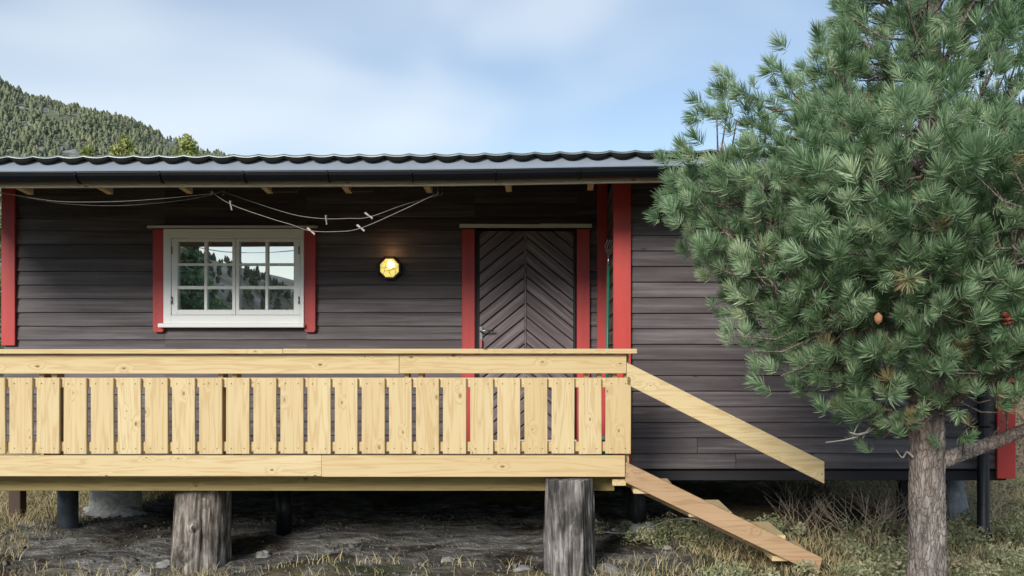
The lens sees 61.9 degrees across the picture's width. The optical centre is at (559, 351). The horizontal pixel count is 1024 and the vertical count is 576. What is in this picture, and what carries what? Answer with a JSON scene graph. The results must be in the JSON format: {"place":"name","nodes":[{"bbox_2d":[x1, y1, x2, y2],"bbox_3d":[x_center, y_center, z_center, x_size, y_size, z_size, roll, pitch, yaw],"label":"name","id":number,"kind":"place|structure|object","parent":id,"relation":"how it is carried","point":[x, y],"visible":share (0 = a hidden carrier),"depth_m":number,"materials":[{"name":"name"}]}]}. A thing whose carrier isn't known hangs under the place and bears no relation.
{"place":"outdoors","nodes":[
{"label":"outdoors","id":0,"kind":"place"},
{"bbox_2d":[276,491,291,535],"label":"steel pier","id":1,"kind":"structure","parent":0,"point":[283,513],"depth_m":7.40,"materials":[{"name":"metal"}]},
{"bbox_2d":[0,511,763,575],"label":"gravel","id":2,"kind":"structure","parent":0,"point":[125,571],"depth_m":6.92,"materials":[{"name":"grey gravel"}]},
{"bbox_2d":[0,88,1023,575],"bbox_3d":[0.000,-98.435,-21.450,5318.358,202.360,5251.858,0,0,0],"label":"ground","id":3,"kind":"structure","parent":0,"point":[738,498],"depth_m":7.42,"materials":[{"name":"soil"}]},
{"bbox_2d":[0,219,3,376],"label":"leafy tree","id":4,"kind":"object","parent":3,"relation":"on","point":[1,347],"visible":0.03,"depth_m":13.59,"materials":[{"name":"green plant"}]},
{"bbox_2d":[9,491,25,517],"bbox_3d":[-5.034,1.360,7.900,0.110,0.520,0.100,0,0,0],"label":"wooden post","id":5,"kind":"object","parent":3,"relation":"on","point":[17,501],"visible":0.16,"depth_m":7.85,"materials":[{"name":"brown wood"}]},
{"bbox_2d":[57,491,78,528],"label":"steel pier","id":6,"kind":"structure","parent":3,"relation":"on","point":[67,509],"depth_m":7.39,"materials":[{"name":"black metal"}]},
{"bbox_2d":[80,143,96,155],"bbox_3d":[-18.902,-3.513,33.873,3.916,9.674,3.690,0,0,0],"label":"birch tree","id":7,"kind":"object","parent":3,"relation":"on","point":[88,151],"visible":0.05,"depth_m":33.88,"materials":[{"name":"green plant"}]},
{"bbox_2d":[0,76,229,256],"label":"hillside forest","id":8,"kind":"object","parent":3,"relation":"on","point":[141,141],"visible":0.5,"depth_m":328.51,"materials":[{"name":"green plant"}]},
{"bbox_2d":[82,491,148,517],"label":"concrete pier","id":9,"kind":"structure","parent":3,"relation":"on","point":[105,504],"depth_m":8.15,"materials":[{"name":"grey concrete"}]},
{"bbox_2d":[107,134,136,155],"bbox_3d":[-16.901,-3.595,33.092,3.078,9.813,3.426,0,0,-40],"label":"birch tree","id":10,"kind":"object","parent":3,"relation":"on","point":[124,146],"visible":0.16,"depth_m":32.85,"materials":[{"name":"green plant"}]},
{"bbox_2d":[131,571,156,575],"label":"stone","id":11,"kind":"object","parent":3,"relation":"on","point":[139,573],"visible":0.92,"depth_m":6.14,"materials":[{"name":"grey stone"}]},
{"bbox_2d":[155,559,170,567],"bbox_3d":[-3.039,1.644,6.546,0.150,0.097,0.120,0,0,0],"label":"stone","id":12,"kind":"object","parent":3,"relation":"on","point":[164,563],"visible":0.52,"depth_m":6.51,"materials":[{"name":"grey stone"}]},
{"bbox_2d":[171,133,208,155],"bbox_3d":[-13.315,-3.200,29.898,3.970,9.118,5.073,0,0,36],"label":"birch tree","id":13,"kind":"object","parent":3,"relation":"on","point":[186,145],"visible":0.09,"depth_m":29.77,"materials":[{"name":"green plant"}]},
{"bbox_2d":[170,491,231,574],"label":"log post","id":14,"kind":"object","parent":3,"relation":"on","point":[201,532],"visible":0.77,"depth_m":6.46,"materials":[{"name":"grey wood"}]},
{"bbox_2d":[0,349,636,490],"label":"terrace","id":15,"kind":"structure","parent":14,"relation":"on","point":[63,453],"depth_m":6.09,"materials":[{"name":"brown wood"}]},
{"bbox_2d":[605,236,612,377],"bbox_3d":[0.417,-0.059,7.276,0.089,1.866,0.099,0,0,37],"label":"garden claw","id":16,"kind":"object","parent":15,"relation":"on","point":[607,303],"visible":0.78,"depth_m":7.30},
{"bbox_2d":[256,550,271,557],"bbox_3d":[-2.371,1.626,6.810,0.131,0.082,0.102,0,0,0],"label":"stone","id":17,"kind":"object","parent":3,"relation":"on","point":[263,554],"visible":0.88,"depth_m":6.78,"materials":[{"name":"grey stone"}]},
{"bbox_2d":[3,514,741,575],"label":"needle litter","id":18,"kind":"object","parent":3,"relation":"on","point":[345,548],"visible":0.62,"depth_m":6.98,"materials":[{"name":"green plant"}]},
{"bbox_2d":[441,556,455,561],"bbox_3d":[-0.859,1.600,6.547,0.117,0.061,0.083,0,0,0],"label":"stone","id":19,"kind":"object","parent":3,"relation":"on","point":[448,559],"visible":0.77,"depth_m":6.52,"materials":[{"name":"grey stone"}]},
{"bbox_2d":[0,149,1015,538],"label":"cabin","id":20,"kind":"object","parent":3,"relation":"on","point":[498,251],"visible":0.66,"depth_m":8.09,"materials":[{"name":"brown wood"}]},
{"bbox_2d":[0,186,442,231],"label":"clothes line","id":21,"kind":"object","parent":20,"relation":"hanging from","point":[233,205],"visible":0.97,"depth_m":6.55,"materials":[{"name":"metal"}]},
{"bbox_2d":[147,226,317,331],"bbox_3d":[-3.100,-0.696,8.098,1.587,1.017,0.145,0,0,0],"label":"window","id":22,"kind":"structure","parent":20,"relation":"in","point":[203,278],"depth_m":8.08,"materials":[{"name":"white paint"}]},
{"bbox_2d":[377,256,401,279],"bbox_3d":[-1.614,-0.796,8.042,0.230,0.228,0.132,0,0,0],"label":"wall lamp","id":23,"kind":"object","parent":20,"relation":"attached to","point":[389,267],"visible":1,"depth_m":8.04,"materials":[{"name":"glass"}]},
{"bbox_2d":[459,224,591,440],"bbox_3d":[-0.323,-0.179,8.093,1.251,2.087,0.154,0,0,0],"label":"door","id":24,"kind":"structure","parent":20,"relation":"in","point":[521,289],"depth_m":8.09,"materials":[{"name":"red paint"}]},
{"bbox_2d":[512,564,534,571],"bbox_3d":[-0.265,1.590,6.169,0.164,0.097,0.114,0,0,0],"label":"stone","id":25,"kind":"object","parent":3,"relation":"on","point":[522,567],"visible":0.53,"depth_m":6.14,"materials":[{"name":"grey stone"}]},
{"bbox_2d":[543,477,594,575],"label":"log post","id":26,"kind":"object","parent":3,"relation":"on","point":[569,531],"visible":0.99,"depth_m":6.02,"materials":[{"name":"grey wood"}]},
{"bbox_2d":[596,563,619,573],"bbox_3d":[0.350,1.604,6.266,0.188,0.108,0.157,0,0,0],"label":"stone","id":27,"kind":"object","parent":3,"relation":"on","point":[615,568],"visible":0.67,"depth_m":6.21,"materials":[{"name":"grey stone"}]},
{"bbox_2d":[611,487,666,534],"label":"steel pier","id":28,"kind":"structure","parent":3,"relation":"on","point":[635,509],"depth_m":7.35,"materials":[{"name":"metal"}]},
{"bbox_2d":[601,518,696,533],"bbox_3d":[0.829,1.495,7.349,1.662,0.104,0.252,0,0,0],"label":"cable","id":29,"kind":"object","parent":3,"relation":"on","point":[646,528],"visible":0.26,"depth_m":7.28,"materials":[{"name":"black rubber"}]},
{"bbox_2d":[625,363,823,574],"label":"stairs","id":30,"kind":"structure","parent":3,"relation":"on","point":[770,541],"depth_m":6.10,"materials":[{"name":"brown wood"}]},
{"bbox_2d":[595,472,1023,575],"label":"ground cover","id":31,"kind":"object","parent":3,"relation":"on","point":[975,567],"visible":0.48,"depth_m":6.90,"materials":[{"name":"green plant"}]},
{"bbox_2d":[642,0,1023,575],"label":"pine tree","id":32,"kind":"object","parent":3,"relation":"on","point":[830,176],"visible":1,"depth_m":3.98,"materials":[{"name":"green plant"}]},
{"bbox_2d":[673,477,1023,547],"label":"tall straw","id":33,"kind":"object","parent":3,"relation":"on","point":[883,514],"visible":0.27,"depth_m":7.22,"materials":[{"name":"plant"}]},
{"bbox_2d":[751,398,1023,543],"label":"dry brush","id":34,"kind":"object","parent":3,"relation":"on","point":[879,507],"visible":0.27,"depth_m":7.60,"materials":[{"name":"brown plant"}]},
{"bbox_2d":[896,480,908,523],"bbox_3d":[3.145,1.316,7.800,0.090,0.628,0.100,0,0,0],"label":"wooden post","id":35,"kind":"object","parent":3,"relation":"on","point":[903,485],"visible":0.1,"depth_m":7.75,"materials":[{"name":"black wood"}]},
{"bbox_2d":[945,480,968,522],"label":"concrete pier","id":36,"kind":"structure","parent":3,"relation":"on","point":[957,504],"depth_m":7.66,"materials":[{"name":"grey concrete"}]},
{"bbox_2d":[1016,382,1023,473],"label":"undergrowth","id":37,"kind":"object","parent":3,"relation":"on","point":[1019,415],"depth_m":12.48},
{"bbox_2d":[0,469,1023,575],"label":"dry grass","id":38,"kind":"structure","parent":0,"point":[86,501],"depth_m":6.67,"materials":[{"name":"beige plant"}]},
{"bbox_2d":[0,0,1023,155],"label":"sky","id":39,"kind":"structure","parent":0,"point":[238,77],"materials":[{"name":"blue"}]},
{"bbox_2d":[593,435,609,454],"bbox_3d":[0.337,0.776,6.900,0.176,0.192,0.176,0,0,0],"label":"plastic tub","id":40,"kind":"object","parent":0,"point":[603,439],"visible":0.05,"depth_m":6.83,"materials":[{"name":"green plastic"}]}
]}

